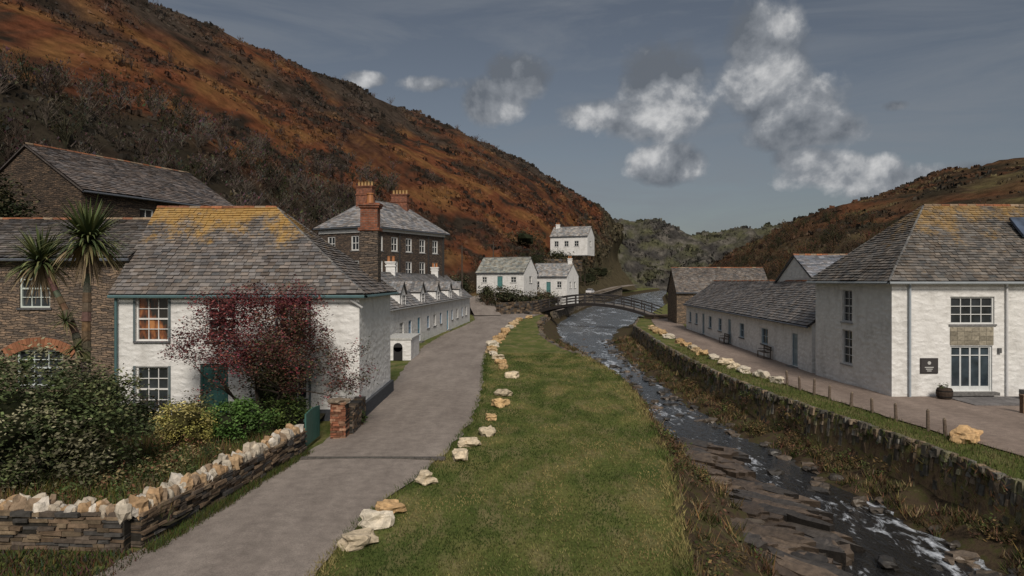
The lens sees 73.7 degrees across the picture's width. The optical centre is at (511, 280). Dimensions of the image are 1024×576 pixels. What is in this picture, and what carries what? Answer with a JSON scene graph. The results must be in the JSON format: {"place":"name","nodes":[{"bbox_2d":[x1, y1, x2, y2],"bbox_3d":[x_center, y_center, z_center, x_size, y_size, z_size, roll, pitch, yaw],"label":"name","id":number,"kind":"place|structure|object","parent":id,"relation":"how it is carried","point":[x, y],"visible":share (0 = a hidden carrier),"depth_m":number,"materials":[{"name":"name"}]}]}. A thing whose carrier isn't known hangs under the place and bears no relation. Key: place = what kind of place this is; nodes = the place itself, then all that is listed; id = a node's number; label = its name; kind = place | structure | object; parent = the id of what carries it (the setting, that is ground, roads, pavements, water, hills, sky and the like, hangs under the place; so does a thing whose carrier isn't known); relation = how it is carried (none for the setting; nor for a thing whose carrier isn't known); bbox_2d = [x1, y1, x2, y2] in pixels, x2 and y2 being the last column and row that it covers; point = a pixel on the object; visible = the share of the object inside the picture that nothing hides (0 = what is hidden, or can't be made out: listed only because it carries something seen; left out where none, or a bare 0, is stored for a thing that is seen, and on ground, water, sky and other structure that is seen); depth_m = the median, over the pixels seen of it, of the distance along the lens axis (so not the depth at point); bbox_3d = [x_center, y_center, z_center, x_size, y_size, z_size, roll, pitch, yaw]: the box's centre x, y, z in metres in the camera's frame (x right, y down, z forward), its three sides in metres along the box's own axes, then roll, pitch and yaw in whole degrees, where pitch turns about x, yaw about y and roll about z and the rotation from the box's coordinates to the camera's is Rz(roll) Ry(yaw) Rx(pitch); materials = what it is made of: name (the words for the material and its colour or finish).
{"place":"outdoors","nodes":[
{"label":"outdoors","id":0,"kind":"place"},
{"bbox_2d":[1,413,324,525],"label":"garden soil","id":1,"kind":"structure","parent":0,"point":[301,420],"depth_m":21.14,"materials":[{"name":"soil"}]},
{"bbox_2d":[0,193,136,468],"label":"cabbage palm","id":2,"kind":"object","parent":1,"relation":"on","point":[88,247],"visible":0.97,"depth_m":16.91,"materials":[{"name":"green plant"}]},
{"bbox_2d":[0,337,164,496],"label":"shrub","id":3,"kind":"object","parent":1,"relation":"on","point":[63,424],"visible":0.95,"depth_m":15.72,"materials":[{"name":"green plant"}]},
{"bbox_2d":[93,384,178,437],"bbox_3d":[-12.196,4.345,22.020,2.737,2.101,2.426,0,0,-32],"label":"shrub","id":4,"kind":"object","parent":1,"relation":"on","point":[144,406],"visible":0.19,"depth_m":21.93,"materials":[{"name":"green plant"}]},
{"bbox_2d":[0,429,273,520],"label":"garden undergrowth","id":5,"kind":"object","parent":1,"relation":"on","point":[163,465],"visible":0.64,"depth_m":16.60,"materials":[{"name":"green plant"}]},
{"bbox_2d":[147,396,219,451],"bbox_3d":[-9.484,4.281,19.823,2.071,1.758,1.832,0,0,0],"label":"golden shrub","id":6,"kind":"object","parent":1,"relation":"on","point":[186,421],"visible":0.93,"depth_m":19.54,"materials":[{"name":"yellow plant"}]},
{"bbox_2d":[161,389,226,430],"bbox_3d":[-10.572,4.483,22.702,2.206,1.688,1.808,0,0,23],"label":"shrub","id":7,"kind":"object","parent":1,"relation":"on","point":[202,403],"visible":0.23,"depth_m":22.59,"materials":[{"name":"green plant"}]},
{"bbox_2d":[200,395,279,447],"bbox_3d":[-8.271,4.316,20.619,2.668,1.793,2.118,0,0,0],"label":"green shrub","id":8,"kind":"object","parent":1,"relation":"on","point":[236,420],"visible":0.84,"depth_m":20.29,"materials":[{"name":"green plant"}]},
{"bbox_2d":[157,274,378,427],"bbox_3d":[-8.198,2.459,23.183,6.667,5.404,6.932,0,0,-38],"label":"red leaved tree","id":9,"kind":"object","parent":1,"relation":"on","point":[269,349],"visible":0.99,"depth_m":22.91,"materials":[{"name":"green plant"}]},
{"bbox_2d":[243,357,297,425],"bbox_3d":[-8.365,3.871,23.608,2.049,3.018,1.745,0,0,0],"label":"climbing shrub","id":10,"kind":"object","parent":1,"relation":"on","point":[266,396],"visible":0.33,"depth_m":23.30,"materials":[{"name":"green plant"}]},
{"bbox_2d":[259,392,316,428],"bbox_3d":[-7.507,4.494,22.820,1.949,1.482,1.690,0,0,0],"label":"green shrub","id":11,"kind":"object","parent":1,"relation":"on","point":[291,413],"visible":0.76,"depth_m":22.55,"materials":[{"name":"green plant"}]},
{"bbox_2d":[94,313,539,575],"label":"road","id":12,"kind":"structure","parent":0,"point":[295,519],"depth_m":17.35,"materials":[{"name":"asphalt"}]},
{"bbox_2d":[327,397,350,438],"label":"brick gate pillar","id":13,"kind":"structure","parent":12,"relation":"on","point":[339,417],"depth_m":22.36,"materials":[{"name":"brick"}]},
{"bbox_2d":[300,456,445,459],"bbox_3d":[-4.015,5.135,19.740,4.170,0.070,0.180,0,0,0],"label":"drain channel","id":14,"kind":"object","parent":12,"relation":"on","point":[375,457],"visible":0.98,"depth_m":19.71,"materials":[{"name":"stone"}]},
{"bbox_2d":[0,0,637,314],"bbox_3d":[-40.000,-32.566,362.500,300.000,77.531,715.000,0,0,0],"label":"hillside","id":15,"kind":"structure","parent":0,"point":[39,35],"depth_m":142.55,"materials":[{"name":"plant"}]},
{"bbox_2d":[0,0,380,206],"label":"bracken","id":16,"kind":"object","parent":15,"relation":"on","point":[155,82],"visible":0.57,"depth_m":131.81,"materials":[{"name":"orange plant"}]},
{"bbox_2d":[0,46,410,235],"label":"woodland","id":17,"kind":"object","parent":15,"relation":"on","point":[315,207],"visible":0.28,"depth_m":83.71,"materials":[{"name":"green plant"}]},
{"bbox_2d":[68,0,511,186],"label":"woodland","id":18,"kind":"object","parent":15,"relation":"on","point":[269,87],"visible":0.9,"depth_m":154.76,"materials":[{"name":"brown plant"}]},
{"bbox_2d":[0,0,625,274],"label":"bracken","id":19,"kind":"object","parent":15,"relation":"on","point":[603,241],"visible":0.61,"depth_m":170.61,"materials":[{"name":"brown plant"}]},
{"bbox_2d":[449,268,475,292],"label":"bush","id":20,"kind":"object","parent":15,"relation":"on","point":[466,285],"visible":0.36,"depth_m":119.63,"materials":[{"name":"green plant"}]},
{"bbox_2d":[485,284,524,306],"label":"bush","id":21,"kind":"object","parent":15,"relation":"on","point":[504,295],"visible":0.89,"depth_m":109.16,"materials":[{"name":"green plant"}]},
{"bbox_2d":[505,227,543,248],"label":"bush","id":22,"kind":"object","parent":15,"relation":"on","point":[523,238],"visible":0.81,"depth_m":158.78,"materials":[{"name":"green plant"}]},
{"bbox_2d":[514,291,545,302],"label":"bush","id":23,"kind":"object","parent":15,"relation":"on","point":[526,297],"visible":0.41,"depth_m":113.42,"materials":[{"name":"green plant"}]},
{"bbox_2d":[522,249,550,263],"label":"bush","id":24,"kind":"object","parent":15,"relation":"on","point":[535,257],"visible":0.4,"depth_m":143.35,"materials":[{"name":"green plant"}]},
{"bbox_2d":[535,256,579,304],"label":"white cottage","id":25,"kind":"structure","parent":15,"relation":"on","point":[562,279],"depth_m":127.41,"materials":[{"name":"paint"}]},
{"bbox_2d":[537,281,575,292],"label":"windows and doors","id":26,"kind":"structure","parent":25,"relation":"in","point":[559,283],"depth_m":127.25,"materials":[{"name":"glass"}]},
{"bbox_2d":[546,248,573,258],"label":"bush","id":27,"kind":"object","parent":15,"relation":"on","point":[556,254],"visible":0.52,"depth_m":163.25,"materials":[{"name":"green plant"}]},
{"bbox_2d":[547,259,582,270],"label":"stone wall","id":28,"kind":"structure","parent":15,"relation":"on","point":[578,264],"depth_m":154.60,"materials":[{"name":"stone"}]},
{"bbox_2d":[550,223,594,255],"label":"white cottage","id":29,"kind":"structure","parent":15,"relation":"on","point":[578,240],"depth_m":169.71,"materials":[{"name":"paint"}]},
{"bbox_2d":[554,241,590,246],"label":"windows and doors","id":30,"kind":"structure","parent":29,"relation":"in","point":[556,243],"depth_m":169.55,"materials":[{"name":"glass"}]},
{"bbox_2d":[579,268,603,286],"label":"bush","id":31,"kind":"object","parent":15,"relation":"on","point":[590,277],"visible":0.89,"depth_m":189.08,"materials":[{"name":"green plant"}]},
{"bbox_2d":[586,264,611,281],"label":"bush","id":32,"kind":"object","parent":15,"relation":"on","point":[601,271],"visible":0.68,"depth_m":213.67,"materials":[{"name":"green plant"}]},
{"bbox_2d":[0,288,1023,575],"bbox_3d":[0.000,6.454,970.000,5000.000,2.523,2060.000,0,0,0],"label":"ground","id":33,"kind":"structure","parent":0,"point":[522,338],"depth_m":18.87,"materials":[{"name":"green plant"}]},
{"bbox_2d":[0,261,126,408],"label":"walls","id":34,"kind":"structure","parent":33,"relation":"on","point":[16,325],"depth_m":26.60,"materials":[{"name":"stone"}]},
{"bbox_2d":[2,337,74,356],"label":"brick arch","id":35,"kind":"structure","parent":34,"relation":"attached to","point":[14,346],"depth_m":26.55,"materials":[{"name":"brick"}]},
{"bbox_2d":[15,270,62,387],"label":"windows and doors","id":36,"kind":"structure","parent":34,"relation":"attached to","point":[40,304],"depth_m":26.75,"materials":[{"name":"wood"}]},
{"bbox_2d":[0,219,149,259],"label":"roof","id":37,"kind":"structure","parent":34,"relation":"on","point":[136,228],"depth_m":28.46,"materials":[{"name":"stone"}]},
{"bbox_2d":[0,217,150,260],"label":"ridge tiles and gutters","id":38,"kind":"object","parent":37,"relation":"on","point":[100,259],"visible":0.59,"depth_m":29.72,"materials":[{"name":"stone"}]},
{"bbox_2d":[0,142,234,217],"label":"stone barn","id":39,"kind":"structure","parent":33,"relation":"on","point":[127,188],"depth_m":35.62,"materials":[{"name":"stone"}]},
{"bbox_2d":[0,171,48,217],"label":"ivy","id":40,"kind":"object","parent":39,"relation":"attached to","point":[5,211],"visible":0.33,"depth_m":31.77,"materials":[{"name":"green plant"}]},
{"bbox_2d":[140,209,152,217],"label":"windows and doors","id":41,"kind":"structure","parent":39,"relation":"in","point":[143,212],"depth_m":37.14,"materials":[{"name":"wood"}]},
{"bbox_2d":[0,431,306,552],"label":"wall courses","id":42,"kind":"object","parent":33,"relation":"on","point":[76,530],"depth_m":13.27,"materials":[{"name":"stone"}]},
{"bbox_2d":[0,423,304,523],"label":"coping stones","id":43,"kind":"object","parent":42,"relation":"on","point":[130,507],"visible":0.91,"depth_m":13.89,"materials":[{"name":"stone"}]},
{"bbox_2d":[107,193,398,420],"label":"white cottage","id":44,"kind":"structure","parent":33,"relation":"on","point":[182,251],"depth_m":25.90,"materials":[{"name":"paint"}]},
{"bbox_2d":[133,298,308,414],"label":"windows and doors","id":45,"kind":"structure","parent":44,"relation":"in","point":[152,313],"depth_m":25.65,"materials":[{"name":"wood"}]},
{"bbox_2d":[304,405,319,445],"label":"garden gate","id":46,"kind":"structure","parent":33,"relation":"on","point":[312,422],"depth_m":21.66,"materials":[{"name":"paint"}]},
{"bbox_2d":[336,528,378,551],"bbox_3d":[-3.005,5.093,13.371,0.803,0.352,0.506,0,0,-28],"label":"boulder","id":47,"kind":"object","parent":33,"relation":"on","point":[357,539],"visible":0.99,"depth_m":13.25,"materials":[{"name":"stone"}]},
{"bbox_2d":[349,396,365,433],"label":"stone wall","id":48,"kind":"structure","parent":33,"relation":"on","point":[357,406],"depth_m":23.70,"materials":[{"name":"stone"}]},
{"bbox_2d":[357,509,394,529],"bbox_3d":[-2.873,5.072,14.509,0.794,0.442,0.529,0,0,-22],"label":"boulder","id":49,"kind":"object","parent":33,"relation":"on","point":[378,520],"visible":0.88,"depth_m":14.34,"materials":[{"name":"stone"}]},
{"bbox_2d":[320,231,443,275],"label":"walls","id":50,"kind":"structure","parent":33,"relation":"on","point":[343,242],"depth_m":76.80,"materials":[{"name":"stone"}]},
{"bbox_2d":[318,228,444,276],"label":"trim","id":51,"kind":"structure","parent":50,"relation":"attached to","point":[336,231],"depth_m":76.18,"materials":[{"name":"paint"}]},
{"bbox_2d":[315,201,448,233],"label":"roof","id":52,"kind":"structure","parent":50,"relation":"on","point":[394,216],"depth_m":77.15,"materials":[{"name":"stone"}]},
{"bbox_2d":[355,182,375,206],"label":"chimney","id":53,"kind":"object","parent":52,"relation":"on","point":[361,192],"visible":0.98,"depth_m":76.07,"materials":[{"name":"brick"}]},
{"bbox_2d":[313,200,449,235],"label":"ridge tiles and gutters","id":54,"kind":"object","parent":52,"relation":"on","point":[380,227],"visible":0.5,"depth_m":75.95,"materials":[{"name":"stone"}]},
{"bbox_2d":[390,190,409,210],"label":"chimney","id":55,"kind":"object","parent":52,"relation":"on","point":[401,200],"visible":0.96,"depth_m":81.73,"materials":[{"name":"brick"}]},
{"bbox_2d":[328,235,438,273],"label":"windows and doors","id":56,"kind":"structure","parent":50,"relation":"attached to","point":[355,243],"depth_m":77.67,"materials":[{"name":"wood"}]},
{"bbox_2d":[375,499,406,513],"bbox_3d":[-2.734,5.111,15.317,0.679,0.373,0.457,0,0,-31],"label":"boulder","id":57,"kind":"object","parent":33,"relation":"on","point":[394,505],"visible":0.8,"depth_m":15.22,"materials":[{"name":"stone"}]},
{"bbox_2d":[390,333,419,359],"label":"white outhouse","id":58,"kind":"structure","parent":33,"relation":"on","point":[404,346],"depth_m":44.60,"materials":[{"name":"stone"}]},
{"bbox_2d":[414,470,437,485],"bbox_3d":[-2.240,5.090,17.607,0.580,0.387,0.450,0,0,43],"label":"boulder","id":59,"kind":"object","parent":33,"relation":"on","point":[424,478],"visible":0.98,"depth_m":17.47,"materials":[{"name":"stone"}]},
{"bbox_2d":[381,256,471,342],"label":"cottage row","id":60,"kind":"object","parent":33,"relation":"on","point":[432,304],"visible":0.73,"depth_m":62.15,"materials":[{"name":"paint"}]},
{"bbox_2d":[400,306,466,342],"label":"windows and doors","id":61,"kind":"structure","parent":60,"relation":"in","point":[401,324],"depth_m":64.14,"materials":[{"name":"wood"}]},
{"bbox_2d":[452,448,467,460],"bbox_3d":[-1.530,5.098,19.971,0.492,0.320,0.858,0,0,0],"label":"boulder","id":62,"kind":"object","parent":33,"relation":"on","point":[458,454],"visible":0.99,"depth_m":19.77,"materials":[{"name":"stone"}]},
{"bbox_2d":[457,437,480,447],"bbox_3d":[-1.345,5.089,21.609,0.754,0.325,0.645,0,0,0],"label":"boulder","id":63,"kind":"object","parent":33,"relation":"on","point":[468,441],"visible":1,"depth_m":21.39,"materials":[{"name":"stone"}]},
{"bbox_2d":[470,295,500,314],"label":"uphill lane","id":64,"kind":"structure","parent":33,"relation":"on","point":[477,307],"depth_m":107.72,"materials":[{"name":"asphalt"}]},
{"bbox_2d":[475,284,495,301],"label":"bush","id":65,"kind":"object","parent":64,"relation":"on","point":[485,289],"visible":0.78,"depth_m":112.57,"materials":[{"name":"green plant"}]},
{"bbox_2d":[478,425,495,436],"bbox_3d":[-0.838,5.113,23.090,0.604,0.376,0.780,0,0,0],"label":"boulder","id":66,"kind":"object","parent":33,"relation":"on","point":[489,431],"visible":0.98,"depth_m":22.80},
{"bbox_2d":[491,398,509,407],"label":"boulder","id":67,"kind":"object","parent":33,"relation":"on","point":[499,403],"visible":0.97,"depth_m":28.16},
{"bbox_2d":[494,389,512,396],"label":"boulder","id":68,"kind":"object","parent":33,"relation":"on","point":[502,392],"visible":0.95,"depth_m":30.77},
{"bbox_2d":[475,257,537,296],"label":"roadside cottage","id":69,"kind":"structure","parent":33,"relation":"on","point":[518,272],"depth_m":118.77,"materials":[{"name":"paint"}]},
{"bbox_2d":[482,276,531,287],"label":"windows and doors","id":70,"kind":"structure","parent":69,"relation":"in","point":[499,278],"depth_m":118.35,"materials":[{"name":"wood"}]},
{"bbox_2d":[505,371,518,378],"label":"boulder","id":71,"kind":"object","parent":33,"relation":"on","point":[512,374],"visible":0.85,"depth_m":36.48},
{"bbox_2d":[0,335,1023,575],"bbox_3d":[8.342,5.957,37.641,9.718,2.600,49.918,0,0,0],"label":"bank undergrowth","id":72,"kind":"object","parent":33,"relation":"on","point":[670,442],"visible":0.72,"depth_m":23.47,"materials":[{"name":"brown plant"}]},
{"bbox_2d":[496,299,548,314],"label":"stone wall","id":73,"kind":"structure","parent":33,"relation":"on","point":[512,307],"depth_m":106.47,"materials":[{"name":"stone"}]},
{"bbox_2d":[466,232,581,305],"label":"woodland","id":74,"kind":"object","parent":33,"relation":"on","point":[505,254],"visible":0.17,"depth_m":144.10,"materials":[{"name":"green plant"}]},
{"bbox_2d":[536,315,601,363],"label":"bank stones","id":75,"kind":"object","parent":33,"relation":"on","point":[543,320],"visible":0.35,"depth_m":71.38,"materials":[{"name":"stone"}]},
{"bbox_2d":[550,286,621,318],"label":"harbour wall","id":76,"kind":"structure","parent":33,"relation":"on","point":[565,311],"depth_m":177.12,"materials":[{"name":"stone"}]},
{"bbox_2d":[524,294,667,318],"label":"footbridge","id":77,"kind":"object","parent":33,"relation":"on","point":[625,307],"visible":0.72,"depth_m":99.26,"materials":[{"name":"paint"}]},
{"bbox_2d":[666,267,766,323],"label":"stone store","id":78,"kind":"structure","parent":33,"relation":"on","point":[685,284],"depth_m":83.68,"materials":[{"name":"stone"}]},
{"bbox_2d":[717,357,734,364],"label":"boulder","id":79,"kind":"object","parent":33,"relation":"on","point":[724,361],"visible":0.86,"depth_m":42.13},
{"bbox_2d":[736,365,750,373],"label":"boulder","id":80,"kind":"object","parent":33,"relation":"on","point":[742,369],"visible":0.92,"depth_m":38.54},
{"bbox_2d":[683,280,815,373],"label":"long white cottage","id":81,"kind":"structure","parent":33,"relation":"on","point":[779,318],"depth_m":49.23,"materials":[{"name":"stone"}]},
{"bbox_2d":[689,312,797,367],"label":"windows and doors","id":82,"kind":"structure","parent":81,"relation":"in","point":[764,331],"depth_m":47.47,"materials":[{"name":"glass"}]},
{"bbox_2d":[752,370,770,378],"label":"boulder","id":83,"kind":"object","parent":33,"relation":"on","point":[762,374],"visible":0.86,"depth_m":36.62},
{"bbox_2d":[674,437,865,575],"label":"rock ledges","id":84,"kind":"object","parent":33,"relation":"on","point":[791,519],"visible":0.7,"depth_m":19.20,"materials":[{"name":"stone"}]},
{"bbox_2d":[768,376,784,383],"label":"boulder","id":85,"kind":"object","parent":33,"relation":"on","point":[778,379],"visible":0.95,"depth_m":34.73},
{"bbox_2d":[560,339,1021,575],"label":"river rocks","id":86,"kind":"object","parent":33,"relation":"on","point":[969,558],"visible":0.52,"depth_m":23.71,"materials":[{"name":"stone"}]},
{"bbox_2d":[777,258,809,281],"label":"walls","id":87,"kind":"structure","parent":33,"relation":"on","point":[794,270],"depth_m":49.54,"materials":[{"name":"paint"}]},
{"bbox_2d":[774,254,844,282],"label":"roof","id":88,"kind":"structure","parent":87,"relation":"on","point":[811,265],"depth_m":48.71,"materials":[{"name":"stone"}]},
{"bbox_2d":[632,316,1023,535],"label":"river wall","id":89,"kind":"structure","parent":33,"relation":"on","point":[994,487],"depth_m":23.91,"materials":[{"name":"stone"}]},
{"bbox_2d":[651,319,1023,455],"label":"lane","id":90,"kind":"structure","parent":33,"relation":"on","point":[1001,427],"depth_m":28.49,"materials":[{"name":"asphalt"}]},
{"bbox_2d":[936,382,952,398],"bbox_3d":[18.750,4.751,29.600,0.647,0.698,0.647,0,0,11],"label":"planter barrel","id":91,"kind":"object","parent":90,"relation":"on","point":[943,392],"visible":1,"depth_m":29.40,"materials":[{"name":"brown wood"}]},
{"bbox_2d":[952,396,1018,405],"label":"paving slabs","id":92,"kind":"structure","parent":90,"relation":"on","point":[993,400],"depth_m":29.01,"materials":[{"name":"stone"}]},
{"bbox_2d":[816,284,1023,396],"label":"walls","id":93,"kind":"structure","parent":33,"relation":"on","point":[879,327],"depth_m":30.29,"materials":[{"name":"paint"}]},
{"bbox_2d":[807,205,1023,281],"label":"roof","id":94,"kind":"structure","parent":93,"relation":"on","point":[967,243],"depth_m":32.01,"materials":[{"name":"stone"}]},
{"bbox_2d":[806,204,1023,283],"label":"ridge tiles and gutters","id":95,"kind":"object","parent":94,"relation":"on","point":[901,252],"visible":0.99,"depth_m":32.32,"materials":[{"name":"stone"}]},
{"bbox_2d":[1009,217,1023,236],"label":"skylight","id":96,"kind":"object","parent":94,"relation":"on","point":[1017,223],"visible":1,"depth_m":32.47,"materials":[{"name":"glass"}]},
{"bbox_2d":[840,290,999,395],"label":"windows and doors","id":97,"kind":"structure","parent":93,"relation":"attached to","point":[970,370],"depth_m":30.40,"materials":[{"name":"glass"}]},
{"bbox_2d":[920,358,937,373],"bbox_3d":[18.450,3.760,30.200,0.800,0.680,0.052,0,0,-1],"label":"wall sign","id":98,"kind":"object","parent":93,"relation":"attached to","point":[928,365],"visible":1,"depth_m":30.18,"materials":[{"name":"metal"}]},
{"bbox_2d":[909,284,1007,396],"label":"trim","id":99,"kind":"structure","parent":93,"relation":"attached to","point":[971,335],"depth_m":30.22,"materials":[{"name":"paint"}]},
{"bbox_2d":[949,425,982,443],"bbox_3d":[14.808,5.019,22.234,1.322,0.671,0.800,0,0,-41],"label":"boulder","id":100,"kind":"object","parent":33,"relation":"on","point":[965,433],"visible":0.91,"depth_m":21.97,"materials":[{"name":"stone"}]},
{"bbox_2d":[1019,394,1023,413],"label":"wooden post","id":101,"kind":"object","parent":33,"relation":"on","point":[1021,403],"visible":0.83,"depth_m":26.40,"materials":[{"name":"brown wood"}]},
{"bbox_2d":[148,0,1023,234],"label":"sky","id":102,"kind":"structure","parent":0,"point":[695,116],"materials":[{"name":"blue"}]},
{"bbox_2d":[613,218,778,290],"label":"headland","id":103,"kind":"structure","parent":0,"point":[628,261],"depth_m":562.48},
{"bbox_2d":[618,218,791,287],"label":"heath","id":104,"kind":"object","parent":103,"relation":"on","point":[660,272],"visible":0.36,"depth_m":553.60,"materials":[{"name":"green plant"}]},
{"bbox_2d":[556,291,1003,575],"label":"river water","id":105,"kind":"structure","parent":0,"point":[912,552],"depth_m":24.05,"materials":[{"name":"liquid"}]},
{"bbox_2d":[710,157,1023,279],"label":"hillside","id":106,"kind":"structure","parent":0,"point":[986,187],"depth_m":143.85,"materials":[{"name":"plant"}]},
{"bbox_2d":[706,161,1023,269],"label":"bracken","id":107,"kind":"object","parent":106,"relation":"on","point":[884,211],"visible":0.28,"depth_m":165.24,"materials":[{"name":"brown plant"}]},
{"bbox_2d":[716,193,1023,279],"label":"woodland","id":108,"kind":"object","parent":106,"relation":"on","point":[830,232],"visible":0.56,"depth_m":130.10,"materials":[{"name":"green plant"}]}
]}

